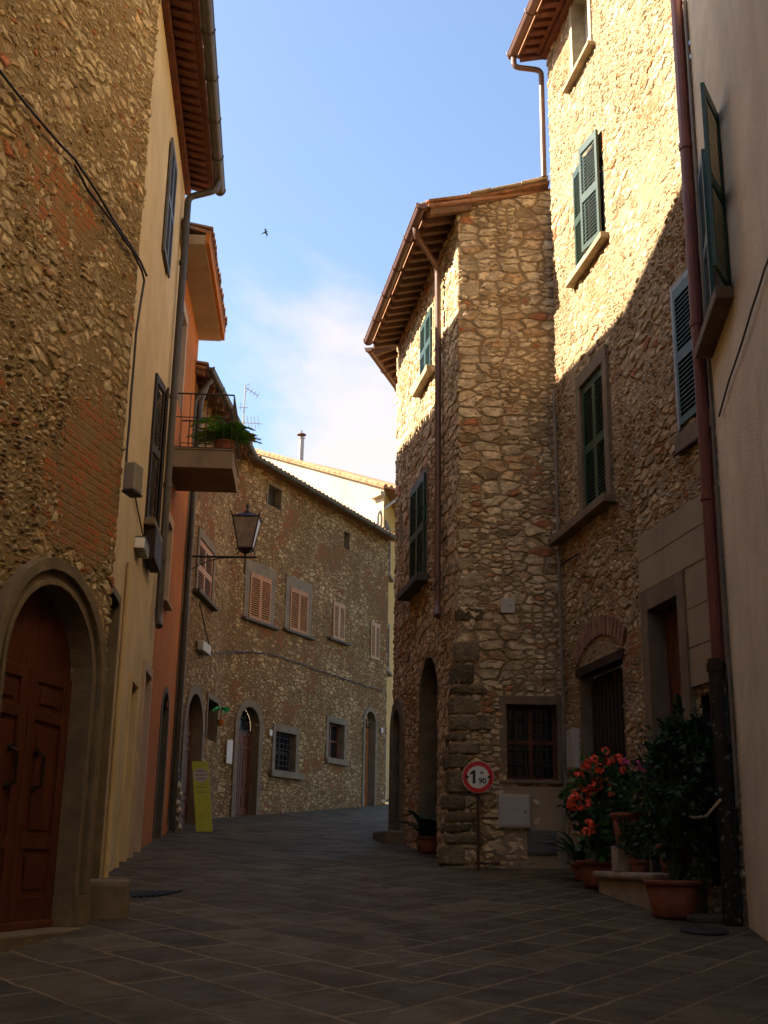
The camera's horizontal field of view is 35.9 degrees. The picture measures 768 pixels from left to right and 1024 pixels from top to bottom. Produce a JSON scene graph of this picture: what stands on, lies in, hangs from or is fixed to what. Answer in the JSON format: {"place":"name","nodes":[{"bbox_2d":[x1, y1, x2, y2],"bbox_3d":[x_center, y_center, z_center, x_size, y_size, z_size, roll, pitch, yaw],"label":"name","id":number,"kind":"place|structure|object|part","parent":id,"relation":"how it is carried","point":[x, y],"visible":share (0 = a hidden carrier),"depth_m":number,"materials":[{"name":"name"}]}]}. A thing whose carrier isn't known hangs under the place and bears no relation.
{"place":"outdoors","nodes":[
{"label":"outdoors","id":0,"kind":"place"},
{"bbox_2d":[0,799,767,1023],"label":"street","id":1,"kind":"structure","parent":0,"point":[335,916],"depth_m":9.15,"materials":[{"name":"grey stone"}]},
{"bbox_2d":[0,0,161,952],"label":"stone house","id":2,"kind":"structure","parent":1,"relation":"on","point":[79,74],"depth_m":10.28,"materials":[{"name":"stone"}]},
{"bbox_2d":[0,589,71,923],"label":"door","id":3,"kind":"structure","parent":2,"relation":"in","point":[35,707],"depth_m":9.82,"materials":[{"name":"brown wood"}]},
{"bbox_2d":[0,69,147,276],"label":"wall cable","id":4,"kind":"object","parent":2,"relation":"attached to","point":[59,143],"depth_m":10.61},
{"bbox_2d":[74,164,144,462],"bbox_3d":[-2.628,-1.752,11.085,0.045,2.426,1.617,-3,-17,12],"label":"wall cable","id":5,"kind":"object","parent":2,"relation":"attached to","point":[141,296],"depth_m":11.64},
{"bbox_2d":[89,879,130,918],"bbox_3d":[-2.552,3.548,10.724,0.480,0.420,0.515,4,-17,-11],"label":"kerb stone","id":6,"kind":"object","parent":1,"relation":"on","point":[110,898],"visible":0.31,"depth_m":10.51,"materials":[{"name":"stone"}]},
{"bbox_2d":[130,890,182,897],"bbox_3d":[-2.419,3.939,12.199,0.610,0.084,0.750,1,-16,0],"label":"drain grate","id":7,"kind":"object","parent":1,"relation":"on","point":[141,894],"visible":0.83,"depth_m":12.26,"materials":[{"name":"black metal"}]},
{"bbox_2d":[91,0,225,878],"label":"plaster house","id":8,"kind":"structure","parent":1,"relation":"on","point":[185,155],"depth_m":16.72,"materials":[{"name":"beige paint"}]},
{"bbox_2d":[122,462,142,497],"bbox_3d":[-2.434,-0.313,11.498,0.125,0.305,0.210,-3,-17,12],"label":"junction box","id":9,"kind":"object","parent":8,"relation":"attached to","point":[132,479],"visible":1,"depth_m":11.43,"materials":[{"name":"beige plastic"}]},
{"bbox_2d":[135,498,143,535],"bbox_3d":[-3.248,0.098,15.745,0.034,0.333,1.424,2,-16,-4],"label":"wall cable","id":10,"kind":"object","parent":8,"relation":"attached to","point":[139,516],"depth_m":15.69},
{"bbox_2d":[134,536,148,558],"bbox_3d":[-3.231,0.472,15.806,0.135,0.175,0.600,2,-16,-5],"label":"junction box","id":11,"kind":"object","parent":8,"relation":"attached to","point":[141,546],"visible":1,"depth_m":15.59,"materials":[{"name":"white paint"}]},
{"bbox_2d":[144,373,168,572],"bbox_3d":[-3.407,-0.578,17.271,0.390,2.784,1.170,2,-16,-5],"label":"window","id":12,"kind":"structure","parent":8,"relation":"in","point":[157,439],"depth_m":17.15,"materials":[{"name":"green paint"}]},
{"bbox_2d":[161,137,177,277],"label":"window","id":13,"kind":"structure","parent":8,"relation":"in","point":[172,170],"depth_m":17.91,"materials":[{"name":"green paint"}]},
{"bbox_2d":[141,218,240,847],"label":"plaster house","id":14,"kind":"structure","parent":1,"relation":"on","point":[196,468],"depth_m":20.74,"materials":[{"name":"orange paint"}]},
{"bbox_2d":[163,512,173,610],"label":"window","id":15,"kind":"structure","parent":14,"relation":"in","point":[166,603],"depth_m":20.07,"materials":[{"name":"grey paint"}]},
{"bbox_2d":[173,769,182,832],"bbox_3d":[-3.713,5.153,21.303,0.237,1.250,0.131,1,-16,0],"label":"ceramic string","id":16,"kind":"object","parent":14,"relation":"hanging from","point":[179,809],"visible":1,"depth_m":21.23,"materials":[{"name":"grey ceramic"}]},
{"bbox_2d":[177,301,188,410],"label":"window","id":17,"kind":"structure","parent":14,"relation":"in","point":[185,317],"depth_m":21.25,"materials":[{"name":"paint"}]},
{"bbox_2d":[186,415,262,448],"bbox_3d":[-2.717,-1.223,20.095,1.321,0.606,1.280,1,-16,0],"label":"potted fern","id":18,"kind":"object","parent":14,"relation":"on","point":[242,436],"visible":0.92,"depth_m":19.94,"materials":[{"name":"green plant"}]},
{"bbox_2d":[192,761,212,831],"bbox_3d":[-3.372,5.267,21.954,0.266,1.280,0.548,12,-19,-32],"label":"display board","id":19,"kind":"object","parent":1,"relation":"on","point":[202,799],"visible":1,"depth_m":21.93,"materials":[{"name":"yellow plastic"}]},
{"bbox_2d":[167,360,395,830],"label":"stone house","id":20,"kind":"structure","parent":1,"relation":"on","point":[309,587],"depth_m":29.37,"materials":[{"name":"grey stone"}]},
{"bbox_2d":[181,707,191,824],"bbox_3d":[-4.039,4.947,23.513,0.072,2.655,1.510,0,-16,4],"label":"door","id":21,"kind":"structure","parent":20,"relation":"in","point":[187,763],"depth_m":23.94,"materials":[{"name":"red wood"}]},
{"bbox_2d":[197,640,210,655],"bbox_3d":[-3.686,2.791,24.282,0.130,0.200,0.750,0,-16,4],"label":"alarm box","id":22,"kind":"object","parent":20,"relation":"attached to","point":[203,647],"visible":1,"depth_m":24.09,"materials":[{"name":"grey paint"}]},
{"bbox_2d":[193,527,218,611],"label":"window","id":23,"kind":"structure","parent":20,"relation":"in","point":[204,573],"depth_m":24.93,"materials":[{"name":"beige wood"}]},
{"bbox_2d":[205,692,219,742],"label":"window","id":24,"kind":"structure","parent":20,"relation":"in","point":[211,717],"depth_m":25.87,"materials":[{"name":"grey stone"}]},
{"bbox_2d":[212,706,229,725],"bbox_3d":[-3.517,4.413,25.563,0.440,0.400,0.440,1,-16,0],"label":"palm ornament","id":25,"kind":"object","parent":20,"relation":"attached to","point":[220,722],"visible":1,"depth_m":25.52,"materials":[{"name":"green plastic"}]},
{"bbox_2d":[184,504,263,573],"bbox_3d":[-3.111,0.574,22.684,1.536,1.588,0.601,1,-16,0],"label":"wall lantern","id":26,"kind":"object","parent":20,"relation":"attached to","point":[247,523],"depth_m":22.56,"materials":[{"name":"metal"}]},
{"bbox_2d":[226,740,232,763],"bbox_3d":[-3.476,5.390,26.611,0.025,0.520,0.230,-7,-18,24],"label":"notice","id":27,"kind":"object","parent":20,"relation":"attached to","point":[229,748],"visible":1,"depth_m":26.59,"materials":[{"name":"white paper"}]},
{"bbox_2d":[235,710,251,815],"bbox_3d":[-3.353,5.789,27.374,0.080,2.524,0.890,-7,-18,24],"label":"door","id":28,"kind":"structure","parent":20,"relation":"in","point":[244,748],"depth_m":27.49,"materials":[{"name":"red wood"}]},
{"bbox_2d":[238,384,261,428],"bbox_3d":[-3.865,-2.604,34.077,0.705,2.433,0.504,1,-16,0],"label":"antenna","id":29,"kind":"object","parent":20,"relation":"on","point":[244,422],"visible":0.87,"depth_m":34.19,"materials":[{"name":"silver metal"}]},
{"bbox_2d":[241,558,279,630],"bbox_3d":[-3.047,2.009,28.651,0.380,1.485,1.600,-7,-18,24],"label":"window","id":30,"kind":"structure","parent":20,"relation":"in","point":[260,580],"depth_m":28.59,"materials":[{"name":"beige wood"}]},
{"bbox_2d":[266,480,282,510],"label":"attic window","id":31,"kind":"structure","parent":20,"relation":"in","point":[274,494],"depth_m":30.00,"materials":[{"name":"stone"}]},
{"bbox_2d":[268,723,303,779],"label":"window","id":32,"kind":"structure","parent":20,"relation":"in","point":[285,739],"depth_m":29.08,"materials":[{"name":"grey stone"}]},
{"bbox_2d":[199,602,382,691],"bbox_3d":[-2.286,3.781,29.167,0.872,0.821,11.326,-5,-17,19],"label":"wall cable","id":33,"kind":"object","parent":20,"relation":"attached to","point":[270,654],"depth_m":28.24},
{"bbox_2d":[282,574,315,640],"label":"window","id":34,"kind":"structure","parent":20,"relation":"in","point":[298,593],"depth_m":30.25,"materials":[{"name":"brown wood"}]},
{"bbox_2d":[324,715,348,765],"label":"window","id":35,"kind":"structure","parent":20,"relation":"in","point":[336,728],"depth_m":31.62,"materials":[{"name":"grey stone"}]},
{"bbox_2d":[326,601,350,645],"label":"window","id":36,"kind":"structure","parent":20,"relation":"in","point":[338,611],"depth_m":32.16,"materials":[{"name":"beige wood"}]},
{"bbox_2d":[343,531,349,550],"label":"attic window","id":37,"kind":"structure","parent":20,"relation":"in","point":[346,536],"depth_m":33.37,"materials":[{"name":"stone"}]},
{"bbox_2d":[364,717,368,805],"bbox_3d":[-0.608,6.917,33.077,0.080,2.639,0.640,-7,-18,24],"label":"door","id":38,"kind":"structure","parent":20,"relation":"in","point":[367,728],"depth_m":33.23,"materials":[{"name":"brown wood"}]},
{"bbox_2d":[369,620,379,661],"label":"window","id":39,"kind":"structure","parent":20,"relation":"in","point":[374,633],"depth_m":34.10,"materials":[{"name":"beige wood"}]},
{"bbox_2d":[248,448,395,799],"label":"plaster house","id":40,"kind":"structure","parent":1,"relation":"on","point":[372,499],"depth_m":39.71,"materials":[{"name":"beige paint"}]},
{"bbox_2d":[297,430,305,460],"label":"chimney","id":41,"kind":"object","parent":40,"relation":"on","point":[301,438],"visible":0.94,"depth_m":45.44,"materials":[{"name":"metal"}]},
{"bbox_2d":[385,520,393,582],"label":"window","id":42,"kind":"structure","parent":40,"relation":"in","point":[391,580],"depth_m":39.13,"materials":[{"name":"grey stone"}]},
{"bbox_2d":[387,623,392,676],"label":"window","id":43,"kind":"structure","parent":40,"relation":"in","point":[390,674],"depth_m":38.32,"materials":[{"name":"grey stone"}]},
{"bbox_2d":[387,810,436,852],"bbox_3d":[0.672,4.850,17.972,1.252,0.621,1.368,1,-16,0],"label":"potted plant","id":44,"kind":"object","parent":1,"relation":"on","point":[426,828],"visible":0.71,"depth_m":17.79,"materials":[{"name":"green plant"}]},
{"bbox_2d":[363,176,568,868],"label":"stone house","id":45,"kind":"structure","parent":1,"relation":"on","point":[460,337],"depth_m":17.70,"materials":[{"name":"brown stone"}]},
{"bbox_2d":[397,463,429,600],"bbox_3d":[0.607,0.357,19.845,0.470,1.995,1.660,4,-17,-9],"label":"window","id":46,"kind":"structure","parent":45,"relation":"in","point":[419,494],"depth_m":19.70,"materials":[{"name":"green wood"}]},
{"bbox_2d":[412,302,434,397],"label":"window","id":47,"kind":"structure","parent":45,"relation":"in","point":[427,369],"depth_m":20.03,"materials":[{"name":"stone"}]},
{"bbox_2d":[500,598,514,613],"bbox_3d":[1.744,1.324,16.699,0.200,0.210,0.071,1,-16,0],"label":"wall plate","id":48,"kind":"object","parent":45,"relation":"attached to","point":[507,606],"depth_m":16.68,"materials":[{"name":"grey paint"}]},
{"bbox_2d":[498,794,529,827],"bbox_3d":[1.744,4.014,15.880,0.423,0.433,0.139,1,-16,0],"label":"meter cabinet","id":49,"kind":"object","parent":45,"relation":"attached to","point":[513,811],"visible":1,"depth_m":15.82,"materials":[{"name":"grey metal"}]},
{"bbox_3d":[1.745,3.998,15.824,0.372,0.383,0.012,1,-16,-1],"label":"door","id":50,"kind":"part","parent":49,"relation":"part of","materials":[{"name":"grey paint"}]},
{"bbox_2d":[499,695,563,784],"bbox_3d":[2.020,3.139,16.277,0.904,1.186,0.299,1,-16,0],"label":"window","id":51,"kind":"structure","parent":45,"relation":"in","point":[531,731],"depth_m":16.31,"materials":[{"name":"brown wood"}]},
{"bbox_2d":[527,830,557,854],"bbox_3d":[2.109,4.410,15.796,0.395,0.314,0.109,1,-16,0],"label":"meter cabinet","id":52,"kind":"object","parent":45,"relation":"attached to","point":[534,837],"visible":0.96,"depth_m":15.75,"materials":[{"name":"grey metal"}]},
{"bbox_3d":[2.110,4.397,15.750,0.354,0.274,0.010,1,-16,-1],"label":"door","id":53,"kind":"part","parent":52,"relation":"part of","materials":[{"name":"grey metal"}]},
{"bbox_2d":[462,761,499,870],"bbox_3d":[1.263,4.032,15.427,0.488,1.544,0.078,1,-16,0],"label":"road sign","id":54,"kind":"object","parent":1,"relation":"on","point":[477,777],"visible":0.98,"depth_m":15.53,"materials":[{"name":"metal"}]},
{"bbox_2d":[537,831,585,880],"bbox_3d":[2.171,4.163,14.338,0.787,0.569,0.598,-9,-19,30],"label":"potted plant","id":55,"kind":"object","parent":1,"relation":"on","point":[579,855],"visible":0.54,"depth_m":14.31,"materials":[{"name":"green plant"}]},
{"bbox_2d":[557,747,629,887],"bbox_3d":[2.452,3.498,13.597,0.769,1.566,0.981,-14,-22,42],"label":"potted geranium","id":56,"kind":"object","parent":1,"relation":"on","point":[595,793],"visible":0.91,"depth_m":13.50,"materials":[{"name":"plant"}]},
{"bbox_2d":[506,0,748,926],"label":"stone house","id":57,"kind":"structure","parent":1,"relation":"on","point":[641,628],"depth_m":14.43,"materials":[{"name":"brown stone"}]},
{"bbox_2d":[561,553,579,565],"bbox_3d":[2.539,0.630,16.157,0.047,0.080,0.581,4,-17,-12],"label":"iron bar","id":58,"kind":"object","parent":57,"relation":"attached to","point":[568,559],"visible":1,"depth_m":16.15,"materials":[{"name":"black metal"}]},
{"bbox_2d":[566,728,579,769],"bbox_3d":[2.476,3.109,15.535,0.090,0.510,0.310,4,-16,-9],"label":"meter cabinet","id":59,"kind":"object","parent":57,"relation":"attached to","point":[572,749],"visible":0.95,"depth_m":15.44,"materials":[{"name":"grey metal"}]},
{"bbox_3d":[2.436,3.106,15.529,0.010,0.470,0.270,4,-16,-9],"label":"door","id":60,"kind":"part","parent":59,"relation":"part of","materials":[{"name":"grey paint"}]},
{"bbox_2d":[562,0,594,93],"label":"window","id":61,"kind":"structure","parent":57,"relation":"in","point":[582,43],"depth_m":17.64,"materials":[{"name":"stone"}]},
{"bbox_2d":[548,344,616,546],"bbox_3d":[2.734,-0.837,16.036,0.410,2.138,2.290,4,-16,-9],"label":"window","id":62,"kind":"structure","parent":57,"relation":"in","point":[597,494],"depth_m":15.71,"materials":[{"name":"green wood"}]},
{"bbox_2d":[565,126,608,288],"bbox_3d":[2.880,-4.225,16.445,0.413,1.754,1.480,4,-16,-9],"label":"window","id":63,"kind":"structure","parent":57,"relation":"in","point":[588,178],"depth_m":16.36,"materials":[{"name":"wood"}]},
{"bbox_2d":[665,607,689,843],"bbox_3d":[3.227,2.542,12.454,0.068,3.200,0.810,4,-16,-9],"label":"door","id":64,"kind":"structure","parent":57,"relation":"in","point":[674,675],"depth_m":12.97,"materials":[{"name":"red wood"}]},
{"bbox_2d":[673,438,697,458],"bbox_3d":[3.201,-0.694,12.526,0.047,0.080,0.581,4,-17,-12],"label":"iron bar","id":65,"kind":"object","parent":57,"relation":"attached to","point":[685,447],"visible":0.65,"depth_m":12.53,"materials":[{"name":"black metal"}]},
{"bbox_2d":[670,255,713,433],"bbox_3d":[3.297,-1.775,12.653,0.080,1.740,0.820,4,-16,-9],"label":"window frame","id":66,"kind":"structure","parent":57,"relation":"in","point":[682,277],"depth_m":12.98,"materials":[{"name":"blue paint"}]},
{"bbox_2d":[672,262,713,429],"bbox_3d":[3.381,-1.776,12.647,0.255,1.668,0.808,4,-16,-9],"label":"window","id":67,"kind":"structure","parent":57,"relation":"in","point":[680,296],"depth_m":12.90,"materials":[{"name":"blue paint"}]},
{"bbox_2d":[683,799,721,818],"bbox_3d":[2.993,2.831,11.257,0.090,0.176,0.796,4,-17,-11],"label":"hose","id":68,"kind":"object","parent":57,"relation":"attached to","point":[709,811],"visible":0.95,"depth_m":11.02,"materials":[{"name":"beige rubber"}]},
{"bbox_2d":[593,871,697,912],"bbox_3d":[2.901,4.120,12.340,0.900,0.695,1.773,3,-16,-9],"label":"stone step","id":69,"kind":"object","parent":1,"relation":"on","point":[629,887],"visible":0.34,"depth_m":12.21,"materials":[{"name":"grey stone"}]},
{"bbox_2d":[606,758,660,871],"bbox_3d":[2.720,3.224,12.641,0.652,1.190,0.505,-4,-17,18],"label":"potted geranium","id":70,"kind":"object","parent":69,"relation":"on","point":[620,860],"visible":0.67,"depth_m":12.59,"materials":[{"name":"plant"}]},
{"bbox_2d":[616,815,658,872],"bbox_3d":[2.637,3.454,12.296,0.457,0.613,0.354,1,-16,0],"label":"potted shrub","id":71,"kind":"object","parent":69,"relation":"on","point":[639,863],"visible":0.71,"depth_m":12.25,"materials":[{"name":"green plant"}]},
{"bbox_2d":[647,693,690,873],"bbox_3d":[3.145,2.730,12.147,0.898,1.874,0.648,-3,-17,15],"label":"potted shrub","id":72,"kind":"object","parent":69,"relation":"on","point":[677,707],"visible":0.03,"depth_m":12.07,"materials":[{"name":"green plant"}]},
{"bbox_2d":[632,702,736,918],"bbox_3d":[2.907,2.841,11.447,1.087,2.053,1.182,1,-16,0],"label":"potted shrub","id":73,"kind":"object","parent":1,"relation":"on","point":[671,898],"visible":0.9,"depth_m":11.31,"materials":[{"name":"green plant"}]},
{"bbox_2d":[685,913,722,922],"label":"stone slab","id":74,"kind":"structure","parent":1,"relation":"on","point":[705,918],"depth_m":10.84,"materials":[{"name":"stone"}]},
{"bbox_2d":[679,927,728,935],"bbox_3d":[2.772,3.630,10.256,0.420,0.056,0.420,1,-16,0],"label":"drain cover","id":75,"kind":"object","parent":1,"relation":"on","point":[706,931],"visible":1,"depth_m":10.16,"materials":[{"name":"metal"}]},
{"bbox_2d":[683,0,767,941],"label":"plaster house","id":76,"kind":"structure","parent":1,"relation":"on","point":[728,52],"depth_m":10.56,"materials":[{"name":"beige paint"}]},
{"bbox_2d":[694,82,733,358],"bbox_3d":[3.263,-2.799,11.516,0.420,2.054,1.789,-2,-16,9],"label":"window","id":77,"kind":"structure","parent":76,"relation":"in","point":[719,292],"depth_m":11.09,"materials":[{"name":"green paint"}]},
{"bbox_2d":[718,258,767,416],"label":"wall cable","id":78,"kind":"object","parent":76,"relation":"attached to","point":[750,313],"depth_m":10.13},
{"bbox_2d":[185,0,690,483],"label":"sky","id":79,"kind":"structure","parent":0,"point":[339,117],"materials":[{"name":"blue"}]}
]}

